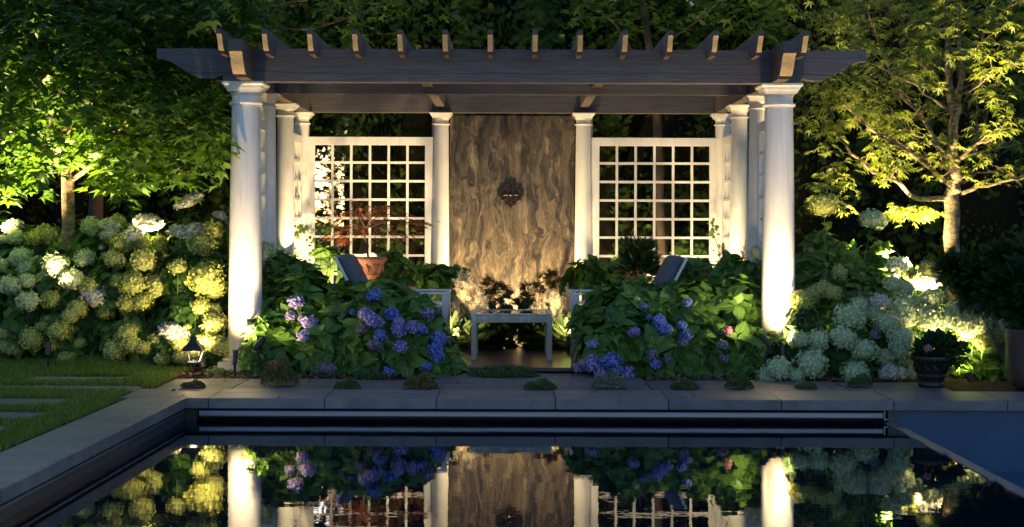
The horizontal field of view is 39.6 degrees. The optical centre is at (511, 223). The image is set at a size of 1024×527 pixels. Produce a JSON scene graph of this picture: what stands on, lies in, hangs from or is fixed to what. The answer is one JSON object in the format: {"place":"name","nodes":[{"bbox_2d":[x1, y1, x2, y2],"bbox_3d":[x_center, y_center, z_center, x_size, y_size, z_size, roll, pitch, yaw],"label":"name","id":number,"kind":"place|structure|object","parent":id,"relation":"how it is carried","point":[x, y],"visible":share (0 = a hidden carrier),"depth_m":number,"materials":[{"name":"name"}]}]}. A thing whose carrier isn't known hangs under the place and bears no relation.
{"place":"outdoors","nodes":[
{"label":"outdoors","id":0,"kind":"place"},
{"bbox_2d":[394,284,417,288],"bbox_3d":[-1.373,0.987,15.175,0.700,0.654,0.450,0,0,0],"label":"side table","id":1,"kind":"object","parent":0,"point":[413,286],"visible":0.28,"depth_m":15.13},
{"bbox_2d":[357,257,386,282],"bbox_3d":[-1.512,0.509,15.120,0.372,0.300,0.374,0,0,0],"label":"terracotta pot","id":2,"kind":"object","parent":1,"relation":"on","point":[373,268],"visible":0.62,"depth_m":14.99,"materials":[{"name":"ceramic"}]},
{"bbox_2d":[318,198,438,256],"bbox_3d":[-1.406,0.055,15.093,1.344,0.645,0.867,0,0,0],"label":"laceleaf maple","id":3,"kind":"object","parent":2,"relation":"in","point":[363,229],"visible":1,"depth_m":15.09,"materials":[{"name":"red plant"}]},
{"bbox_2d":[0,407,899,521],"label":"pool wall","id":4,"kind":"structure","parent":0,"point":[71,477],"depth_m":9.19,"materials":[{"name":"tile"}]},
{"bbox_2d":[0,389,1023,504],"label":"coping","id":5,"kind":"object","parent":4,"relation":"on","point":[30,464],"visible":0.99,"depth_m":11.00,"materials":[{"name":"stone"}]},
{"bbox_2d":[0,409,184,509],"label":"cover track","id":6,"kind":"structure","parent":5,"relation":"attached to","point":[44,484],"depth_m":8.57,"materials":[{"name":"metal"}]},
{"bbox_2d":[196,409,887,419],"bbox_3d":[0.231,1.486,11.085,5.377,0.070,0.100,0,0,0],"label":"pool cover roller","id":7,"kind":"object","parent":4,"relation":"attached to","point":[446,413],"visible":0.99,"depth_m":11.04,"materials":[{"name":"metal"}]},
{"bbox_2d":[877,419,1023,496],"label":"overflow wall","id":8,"kind":"structure","parent":4,"relation":"attached to","point":[1008,485],"depth_m":9.31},
{"bbox_2d":[0,373,950,429],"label":"paving","id":9,"kind":"structure","parent":0,"point":[569,381],"depth_m":11.98,"materials":[{"name":"stone"}]},
{"bbox_2d":[180,379,205,388],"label":"creeping thyme","id":10,"kind":"object","parent":9,"relation":"on","point":[196,383],"visible":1,"depth_m":11.69,"materials":[{"name":"green plant"}]},
{"bbox_2d":[260,353,299,386],"bbox_3d":[-1.934,1.218,11.864,0.329,0.283,0.243,0,0,0],"label":"creeping thyme","id":11,"kind":"object","parent":9,"relation":"on","point":[281,375],"visible":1,"depth_m":11.82,"materials":[{"name":"green plant"}]},
{"bbox_2d":[333,377,361,388],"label":"creeping thyme","id":12,"kind":"object","parent":9,"relation":"on","point":[349,383],"visible":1,"depth_m":11.64,"materials":[{"name":"green plant"}]},
{"bbox_2d":[403,371,438,388],"bbox_3d":[-0.751,1.291,11.723,0.307,0.152,0.217,0,0,0],"label":"creeping thyme","id":13,"kind":"object","parent":9,"relation":"on","point":[419,380],"visible":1,"depth_m":11.68,"materials":[{"name":"green plant"}]},
{"bbox_2d":[467,364,539,377],"bbox_3d":[-0.074,1.312,12.691,0.654,0.114,0.346,0,0,0],"label":"creeping thyme","id":14,"kind":"object","parent":9,"relation":"on","point":[508,371],"visible":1,"depth_m":12.62,"materials":[{"name":"green plant"}]},
{"bbox_2d":[523,377,557,389],"bbox_3d":[0.236,1.316,11.695,0.287,0.103,0.202,0,0,0],"label":"creeping thyme","id":15,"kind":"object","parent":9,"relation":"on","point":[544,383],"visible":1,"depth_m":11.65,"materials":[{"name":"green plant"}]},
{"bbox_2d":[590,370,628,389],"bbox_3d":[0.806,1.293,11.768,0.325,0.151,0.239,0,0,0],"label":"creeping thyme","id":16,"kind":"object","parent":9,"relation":"on","point":[599,382],"visible":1,"depth_m":11.72,"materials":[{"name":"grey plant"}]},
{"bbox_2d":[670,378,699,389],"bbox_3d":[1.424,1.324,11.731,0.252,0.098,0.180,0,0,0],"label":"creeping thyme","id":17,"kind":"object","parent":9,"relation":"on","point":[687,383],"visible":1,"depth_m":11.69,"materials":[{"name":"green plant"}]},
{"bbox_2d":[724,373,754,388],"bbox_3d":[1.883,1.308,11.774,0.258,0.134,0.189,0,0,0],"label":"creeping thyme","id":18,"kind":"object","parent":9,"relation":"on","point":[741,381],"visible":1,"depth_m":11.74,"materials":[{"name":"green plant"}]},
{"bbox_2d":[794,381,817,388],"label":"creeping thyme","id":19,"kind":"object","parent":9,"relation":"on","point":[807,385],"visible":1,"depth_m":11.76,"materials":[{"name":"green plant"}]},
{"bbox_2d":[847,372,872,387],"bbox_3d":[2.918,1.313,11.921,0.223,0.130,0.166,0,0,0],"label":"creeping thyme","id":20,"kind":"object","parent":9,"relation":"on","point":[861,380],"visible":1,"depth_m":11.89,"materials":[{"name":"green plant"}]},
{"bbox_2d":[909,356,951,387],"bbox_3d":[3.522,1.242,11.950,0.351,0.260,0.353,0,0,0],"label":"glazed pot","id":21,"kind":"object","parent":9,"relation":"on","point":[931,372],"visible":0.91,"depth_m":11.85,"materials":[{"name":"ceramic"}]},
{"bbox_2d":[908,327,971,382],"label":"geranium","id":22,"kind":"object","parent":21,"relation":"in","point":[938,339],"visible":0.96,"depth_m":11.88,"materials":[{"name":"green plant"}]},
{"bbox_2d":[315,4,697,225],"label":"sky","id":23,"kind":"structure","parent":0,"point":[322,183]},
{"bbox_2d":[0,417,1023,526],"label":"water","id":24,"kind":"structure","parent":0,"point":[408,472],"depth_m":8.62,"materials":[{"name":"liquid"}]},
{"bbox_2d":[0,226,1023,451],"bbox_3d":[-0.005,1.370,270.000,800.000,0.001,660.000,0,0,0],"label":"ground","id":25,"kind":"structure","parent":0,"point":[964,384],"depth_m":12.43,"materials":[{"name":"soil"}]},
{"bbox_2d":[0,0,58,228],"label":"arborvitae","id":26,"kind":"object","parent":25,"relation":"on","point":[34,210],"visible":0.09,"depth_m":17.73,"materials":[{"name":"green plant"}]},
{"bbox_2d":[0,215,61,361],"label":"smooth hydrangea","id":27,"kind":"object","parent":25,"relation":"on","point":[19,249],"visible":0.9,"depth_m":13.71,"materials":[{"name":"white plant"}]},
{"bbox_2d":[45,342,51,367],"bbox_3d":[-4.254,1.244,13.037,0.060,0.322,0.080,0,0,0],"label":"garden uplight","id":28,"kind":"object","parent":25,"relation":"on","point":[47,349],"visible":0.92,"depth_m":13.02,"materials":[{"name":"black metal"}]},
{"bbox_2d":[25,215,116,361],"bbox_3d":[-4.302,0.651,13.961,1.092,1.460,1.225,0,0,0],"label":"smooth hydrangea","id":29,"kind":"object","parent":25,"relation":"on","point":[68,296],"visible":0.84,"depth_m":13.60,"materials":[{"name":"green plant"}]},
{"bbox_2d":[45,0,129,237],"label":"arborvitae","id":30,"kind":"object","parent":25,"relation":"on","point":[81,207],"visible":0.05,"depth_m":17.73,"materials":[{"name":"green plant"}]},
{"bbox_2d":[0,355,191,451],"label":"grass","id":31,"kind":"structure","parent":25,"relation":"on","point":[22,372],"depth_m":11.82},
{"bbox_2d":[83,212,171,365],"bbox_3d":[-3.670,0.651,13.863,1.060,1.515,1.246,0,0,0],"label":"smooth hydrangea","id":32,"kind":"object","parent":25,"relation":"on","point":[124,270],"visible":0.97,"depth_m":13.53,"materials":[{"name":"white plant"}]},
{"bbox_2d":[0,0,292,251],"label":"maple tree","id":33,"kind":"object","parent":25,"relation":"on","point":[137,101],"visible":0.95,"depth_m":13.16,"materials":[{"name":"green plant"}]},
{"bbox_2d":[112,0,229,302],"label":"arborvitae","id":34,"kind":"object","parent":25,"relation":"on","point":[160,205],"visible":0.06,"depth_m":17.59,"materials":[{"name":"green plant"}]},
{"bbox_2d":[173,191,203,275],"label":"hydrangea stalk","id":35,"kind":"object","parent":25,"relation":"on","point":[187,201],"visible":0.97,"depth_m":13.53,"materials":[{"name":"white plant"}]},
{"bbox_2d":[151,209,229,367],"bbox_3d":[-2.991,0.620,13.495,0.851,1.515,1.503,0,0,-24],"label":"smooth hydrangea","id":36,"kind":"object","parent":25,"relation":"on","point":[196,297],"visible":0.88,"depth_m":13.33,"materials":[{"name":"white plant"}]},
{"bbox_2d":[181,335,205,377],"bbox_3d":[-2.798,1.190,12.501,0.176,0.421,0.176,0,0,0],"label":"path lantern","id":37,"kind":"object","parent":25,"relation":"on","point":[194,344],"visible":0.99,"depth_m":12.46,"materials":[{"name":"black metal"}]},
{"bbox_2d":[197,355,205,372],"bbox_3d":[-2.784,1.293,12.750,0.059,0.234,0.114,0,0,-34],"label":"garden uplight","id":38,"kind":"object","parent":25,"relation":"on","point":[202,364],"visible":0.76,"depth_m":12.73,"materials":[{"name":"black metal"}]},
{"bbox_2d":[203,366,233,377],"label":"leafy shrub","id":39,"kind":"object","parent":25,"relation":"on","point":[216,371],"visible":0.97,"depth_m":12.58,"materials":[{"name":"green plant"}]},
{"bbox_2d":[212,210,228,261],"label":"hydrangea stalk","id":40,"kind":"object","parent":25,"relation":"on","point":[220,215],"visible":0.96,"depth_m":13.73,"materials":[{"name":"white plant"}]},
{"bbox_2d":[232,350,237,376],"bbox_3d":[-2.434,1.260,12.487,0.060,0.302,0.081,0,0,0],"label":"garden uplight","id":41,"kind":"object","parent":25,"relation":"on","point":[234,357],"visible":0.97,"depth_m":12.47,"materials":[{"name":"black metal"}]},
{"bbox_2d":[214,0,286,307],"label":"arborvitae","id":42,"kind":"object","parent":25,"relation":"on","point":[278,20],"visible":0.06,"depth_m":17.99,"materials":[{"name":"green plant"}]},
{"bbox_2d":[236,315,272,376],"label":"leafy shrub","id":43,"kind":"object","parent":25,"relation":"on","point":[248,362],"visible":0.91,"depth_m":12.64,"materials":[{"name":"green plant"}]},
{"bbox_2d":[252,337,265,372],"bbox_3d":[-2.217,1.203,12.469,0.124,0.418,0.059,0,0,-44],"label":"garden uplight","id":44,"kind":"object","parent":25,"relation":"on","point":[259,343],"visible":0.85,"depth_m":12.46,"materials":[{"name":"black metal"}]},
{"bbox_2d":[88,0,463,239],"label":"shade tree","id":45,"kind":"object","parent":25,"relation":"on","point":[96,207],"visible":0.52,"depth_m":16.65,"materials":[{"name":"green plant"}]},
{"bbox_2d":[238,269,362,376],"bbox_3d":[-1.874,0.972,13.060,1.288,1.100,1.054,0,0,14],"label":"mophead hydrangea","id":46,"kind":"object","parent":25,"relation":"on","point":[301,316],"visible":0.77,"depth_m":12.83,"materials":[{"name":"purple plant"}]},
{"bbox_2d":[294,219,316,249],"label":"climbing vine","id":47,"kind":"object","parent":25,"relation":"on","point":[301,228],"visible":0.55,"depth_m":15.59,"materials":[{"name":"green plant"}]},
{"bbox_2d":[276,0,346,283],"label":"arborvitae","id":48,"kind":"object","parent":25,"relation":"on","point":[318,223],"visible":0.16,"depth_m":18.43,"materials":[{"name":"green plant"}]},
{"bbox_2d":[273,0,354,241],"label":"shade tree","id":49,"kind":"object","parent":25,"relation":"on","point":[318,117],"visible":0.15,"depth_m":18.66,"materials":[{"name":"green plant"}]},
{"bbox_2d":[308,224,333,261],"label":"climbing vine","id":50,"kind":"object","parent":25,"relation":"on","point":[328,228],"visible":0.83,"depth_m":16.19,"materials":[{"name":"green plant"}]},
{"bbox_2d":[333,0,407,283],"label":"arborvitae","id":51,"kind":"object","parent":25,"relation":"on","point":[370,124],"visible":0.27,"depth_m":17.78,"materials":[{"name":"green plant"}]},
{"bbox_2d":[327,276,469,376],"bbox_3d":[-1.043,0.981,13.065,1.339,1.004,1.208,0,0,0],"label":"mophead hydrangea","id":52,"kind":"object","parent":25,"relation":"on","point":[392,329],"visible":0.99,"depth_m":12.71,"materials":[{"name":"blue plant"}]},
{"bbox_2d":[376,0,471,264],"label":"arborvitae","id":53,"kind":"object","parent":25,"relation":"on","point":[415,124],"visible":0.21,"depth_m":17.76,"materials":[{"name":"green plant"}]},
{"bbox_2d":[450,264,496,350],"bbox_3d":[-0.517,0.954,14.917,0.781,1.056,0.846,0,0,0],"label":"astilbe","id":54,"kind":"object","parent":25,"relation":"on","point":[457,327],"visible":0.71,"depth_m":14.87,"materials":[{"name":"green plant"}]},
{"bbox_2d":[447,0,552,136],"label":"arborvitae","id":55,"kind":"object","parent":25,"relation":"on","point":[512,24],"visible":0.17,"depth_m":17.77,"materials":[{"name":"green plant"}]},
{"bbox_2d":[450,296,570,349],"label":"dark fern","id":56,"kind":"object","parent":25,"relation":"on","point":[527,335],"visible":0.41,"depth_m":14.93,"materials":[{"name":"green plant"}]},
{"bbox_2d":[157,29,866,370],"bbox_3d":[-0.008,-0.173,14.590,6.426,3.027,4.720,0,0,0],"label":"pergola","id":57,"kind":"object","parent":25,"relation":"on","point":[751,202],"visible":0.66,"depth_m":13.77,"materials":[{"name":"white paint"}]},
{"bbox_2d":[449,115,574,338],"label":"fountain wall","id":58,"kind":"structure","parent":25,"relation":"on","point":[512,196],"depth_m":16.55,"materials":[{"name":"stone"}]},
{"bbox_2d":[167,367,917,381],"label":"mulch","id":59,"kind":"object","parent":25,"relation":"on","point":[825,377],"visible":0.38,"depth_m":12.49,"materials":[{"name":"brown plant"}]},
{"bbox_2d":[360,367,381,379],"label":"creeping thyme","id":60,"kind":"object","parent":59,"relation":"on","point":[374,373],"visible":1,"depth_m":12.39,"materials":[{"name":"green plant"}]},
{"bbox_2d":[530,284,570,349],"bbox_3d":[0.512,1.053,14.910,0.711,0.876,0.917,0,0,-22],"label":"astilbe","id":61,"kind":"object","parent":25,"relation":"on","point":[558,328],"visible":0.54,"depth_m":14.88,"materials":[{"name":"white plant"}]},
{"bbox_2d":[536,0,632,266],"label":"arborvitae","id":62,"kind":"object","parent":25,"relation":"on","point":[605,125],"visible":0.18,"depth_m":17.79,"materials":[{"name":"green plant"}]},
{"bbox_2d":[564,276,687,377],"bbox_3d":[1.106,1.008,13.091,1.262,1.030,1.196,0,0,0],"label":"mophead hydrangea","id":63,"kind":"object","parent":25,"relation":"on","point":[620,330],"visible":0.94,"depth_m":12.78,"materials":[{"name":"blue plant"}]},
{"bbox_2d":[608,0,708,282],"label":"arborvitae","id":64,"kind":"object","parent":25,"relation":"on","point":[672,125],"visible":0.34,"depth_m":17.73,"materials":[{"name":"green wood"}]},
{"bbox_2d":[558,0,788,264],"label":"maple tree","id":65,"kind":"object","parent":25,"relation":"on","point":[657,133],"visible":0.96,"depth_m":17.25,"materials":[{"name":"green plant"}]},
{"bbox_2d":[670,239,707,260],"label":"shrub","id":66,"kind":"object","parent":25,"relation":"on","point":[680,249],"visible":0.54,"depth_m":16.80,"materials":[{"name":"green plant"}]},
{"bbox_2d":[706,218,724,256],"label":"climbing vine","id":67,"kind":"object","parent":25,"relation":"on","point":[711,233],"visible":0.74,"depth_m":15.90,"materials":[{"name":"green plant"}]},
{"bbox_2d":[664,272,776,377],"bbox_3d":[1.896,0.989,13.149,1.219,1.082,1.190,0,0,0],"label":"mophead hydrangea","id":68,"kind":"object","parent":25,"relation":"on","point":[726,343],"visible":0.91,"depth_m":12.80,"materials":[{"name":"blue plant"}]},
{"bbox_2d":[683,0,788,258],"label":"arborvitae","id":69,"kind":"object","parent":25,"relation":"on","point":[732,41],"visible":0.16,"depth_m":17.82,"materials":[{"name":"green plant"}]},
{"bbox_2d":[748,243,761,293],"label":"hydrangea stalk","id":70,"kind":"object","parent":25,"relation":"on","point":[756,253],"visible":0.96,"depth_m":13.67,"materials":[{"name":"green plant"}]},
{"bbox_2d":[760,334,772,368],"bbox_3d":[2.231,1.199,12.475,0.122,0.457,0.059,0,0,35],"label":"garden uplight","id":71,"kind":"object","parent":25,"relation":"on","point":[766,341],"visible":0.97,"depth_m":12.46,"materials":[{"name":"black metal"}]},
{"bbox_2d":[768,308,810,360],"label":"leafy shrub","id":72,"kind":"object","parent":25,"relation":"on","point":[800,316],"visible":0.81,"depth_m":12.65,"materials":[{"name":"green plant"}]},
{"bbox_2d":[755,270,836,381],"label":"smooth hydrangea","id":73,"kind":"object","parent":25,"relation":"on","point":[810,359],"visible":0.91,"depth_m":12.50,"materials":[{"name":"green plant"}]},
{"bbox_2d":[765,0,880,327],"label":"arborvitae","id":74,"kind":"object","parent":25,"relation":"on","point":[843,228],"visible":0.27,"depth_m":17.71,"materials":[{"name":"green wood"}]},
{"bbox_2d":[807,192,840,279],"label":"hydrangea stalk","id":75,"kind":"object","parent":25,"relation":"on","point":[823,204],"visible":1,"depth_m":13.05,"materials":[{"name":"green plant"}]},
{"bbox_2d":[795,227,886,332],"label":"leafy shrub","id":76,"kind":"object","parent":25,"relation":"on","point":[810,258],"visible":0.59,"depth_m":13.51,"materials":[{"name":"green plant"}]},
{"bbox_2d":[813,259,889,381],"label":"smooth hydrangea","id":77,"kind":"object","parent":25,"relation":"on","point":[853,348],"visible":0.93,"depth_m":12.68,"materials":[{"name":"green plant"}]},
{"bbox_2d":[848,208,889,283],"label":"hydrangea stalk","id":78,"kind":"object","parent":25,"relation":"on","point":[875,220],"visible":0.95,"depth_m":13.15,"materials":[{"name":"green plant"}]},
{"bbox_2d":[845,0,946,321],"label":"arborvitae","id":79,"kind":"object","parent":25,"relation":"on","point":[909,240],"visible":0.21,"depth_m":17.92,"materials":[{"name":"green plant"}]},
{"bbox_2d":[777,0,1023,302],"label":"maple tree","id":80,"kind":"object","parent":25,"relation":"on","point":[950,163],"visible":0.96,"depth_m":13.93,"materials":[{"name":"green plant"}]},
{"bbox_2d":[860,240,947,380],"bbox_3d":[3.645,0.794,13.121,0.848,1.274,1.501,0,0,10],"label":"smooth hydrangea","id":81,"kind":"object","parent":25,"relation":"on","point":[904,282],"visible":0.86,"depth_m":12.86,"materials":[{"name":"white plant"}]},
{"bbox_2d":[912,259,1007,376],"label":"smooth hydrangea","id":82,"kind":"object","parent":25,"relation":"on","point":[973,331],"visible":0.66,"depth_m":12.70,"materials":[{"name":"green plant"}]},
{"bbox_2d":[919,0,1023,310],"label":"arborvitae","id":83,"kind":"object","parent":25,"relation":"on","point":[988,214],"visible":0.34,"depth_m":17.77,"materials":[{"name":"green wood"}]},
{"bbox_2d":[947,351,1007,381],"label":"leafy shrub","id":84,"kind":"object","parent":25,"relation":"on","point":[989,368],"visible":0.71,"depth_m":12.60,"materials":[{"name":"green plant"}]},
{"bbox_2d":[1003,2,1023,234],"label":"arborvitae","id":85,"kind":"object","parent":25,"relation":"on","point":[1021,9],"visible":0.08,"depth_m":18.07,"materials":[{"name":"green plant"}]},
{"bbox_2d":[1005,327,1023,388],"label":"tall planter","id":86,"kind":"object","parent":25,"relation":"on","point":[1014,350],"visible":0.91,"depth_m":11.71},
{"bbox_2d":[928,229,1023,388],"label":"dark shrub","id":87,"kind":"object","parent":86,"relation":"in","point":[989,278],"visible":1,"depth_m":12.10,"materials":[{"name":"green plant"}]},
{"bbox_2d":[459,339,592,371],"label":"patio","id":88,"kind":"structure","parent":0,"point":[537,360],"depth_m":13.79,"materials":[{"name":"stone"}]},
{"bbox_2d":[262,239,276,265],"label":"hydrangea stalk","id":89,"kind":"object","parent":88,"relation":"on","point":[268,248],"visible":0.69,"depth_m":13.65,"materials":[{"name":"green plant"}]},
{"bbox_2d":[262,249,329,291],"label":"leafy shrub","id":90,"kind":"object","parent":88,"relation":"on","point":[281,264],"visible":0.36,"depth_m":13.66,"materials":[{"name":"green plant"}]},
{"bbox_2d":[283,244,343,282],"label":"leafy shrub","id":91,"kind":"object","parent":88,"relation":"on","point":[324,253],"visible":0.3,"depth_m":15.56,"materials":[{"name":"green plant"}]},
{"bbox_2d":[329,278,406,291],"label":"leafy shrub","id":92,"kind":"object","parent":88,"relation":"on","point":[348,284],"visible":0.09,"depth_m":13.52,"materials":[{"name":"green plant"}]},
{"bbox_2d":[334,254,450,343],"bbox_3d":[-1.179,0.813,14.152,1.122,1.004,0.717,0,0,0],"label":"lounge chair","id":93,"kind":"object","parent":88,"relation":"on","point":[350,268],"visible":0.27,"depth_m":13.88,"materials":[{"name":"white paint"}]},
{"bbox_2d":[377,244,431,297],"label":"leafy shrub","id":94,"kind":"object","parent":88,"relation":"on","point":[399,268],"visible":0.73,"depth_m":15.55,"materials":[{"name":"green plant"}]},
{"bbox_2d":[416,261,473,343],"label":"leafy shrub","id":95,"kind":"object","parent":88,"relation":"on","point":[443,276],"visible":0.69,"depth_m":15.39,"materials":[{"name":"green plant"}]},
{"bbox_2d":[478,272,519,338],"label":"bronze fern","id":96,"kind":"object","parent":88,"relation":"on","point":[491,291],"visible":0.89,"depth_m":15.44,"materials":[{"name":"brown plant"}]},
{"bbox_2d":[471,309,552,359],"bbox_3d":[-0.004,1.095,14.079,0.790,0.448,0.723,0,0,0],"label":"table","id":97,"kind":"object","parent":88,"relation":"on","point":[511,316],"visible":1,"depth_m":13.73,"materials":[{"name":"white paint"}]},
{"bbox_2d":[510,265,565,325],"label":"bronze fern","id":98,"kind":"object","parent":88,"relation":"on","point":[525,293],"visible":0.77,"depth_m":15.42,"materials":[{"name":"brown plant"}]},
{"bbox_2d":[558,254,611,307],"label":"leafy shrub","id":99,"kind":"object","parent":88,"relation":"on","point":[589,272],"visible":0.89,"depth_m":15.33,"materials":[{"name":"green plant"}]},
{"bbox_2d":[603,259,624,283],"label":"leafy shrub","id":100,"kind":"object","parent":88,"relation":"on","point":[611,264],"visible":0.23,"depth_m":15.43,"materials":[{"name":"green plant"}]},
{"bbox_2d":[570,255,687,359],"bbox_3d":[1.148,0.821,14.123,1.122,1.004,0.777,0,0,0],"label":"lounge chair","id":101,"kind":"object","parent":88,"relation":"on","point":[671,268],"visible":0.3,"depth_m":13.84,"materials":[{"name":"white paint"}]},
{"bbox_2d":[582,274,685,306],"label":"leafy shrub","id":102,"kind":"object","parent":88,"relation":"on","point":[588,297],"visible":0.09,"depth_m":13.55,"materials":[{"name":"green plant"}]},
{"bbox_2d":[653,253,715,281],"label":"leafy shrub","id":103,"kind":"object","parent":88,"relation":"on","point":[693,268],"visible":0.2,"depth_m":14.43,"materials":[{"name":"green plant"}]},
{"bbox_2d":[696,239,747,278],"bbox_3d":[2.086,0.737,14.218,0.518,1.183,0.332,0,0,-9],"label":"astilbe","id":104,"kind":"object","parent":88,"relation":"on","point":[741,251],"visible":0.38,"depth_m":14.14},
{"bbox_2d":[706,250,761,316],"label":"leafy shrub","id":105,"kind":"object","parent":88,"relation":"on","point":[729,263],"visible":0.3,"depth_m":13.64,"materials":[{"name":"green plant"}]},
{"bbox_2d":[900,411,1023,488],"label":"basin","id":106,"kind":"object","parent":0,"point":[992,442],"visible":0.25,"depth_m":11.06,"materials":[{"name":"blue paint"}]},
{"bbox_3d":[1.321,1.014,15.175,0.550,0.619,0.450,0,0,0],"label":"side table","id":107,"kind":"object","parent":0,"visible":0},
{"bbox_2d":[624,267,646,278],"bbox_3d":[1.317,0.584,15.150,0.279,0.240,0.281,0,0,0],"label":"terracotta pot","id":108,"kind":"object","parent":107,"relation":"on","point":[628,275],"visible":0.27,"depth_m":15.07,"materials":[{"name":"ceramic"}]},
{"bbox_2d":[609,235,663,277],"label":"asparagus fern","id":109,"kind":"object","parent":108,"relation":"in","point":[643,258],"visible":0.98,"depth_m":14.98,"materials":[{"name":"green plant"}]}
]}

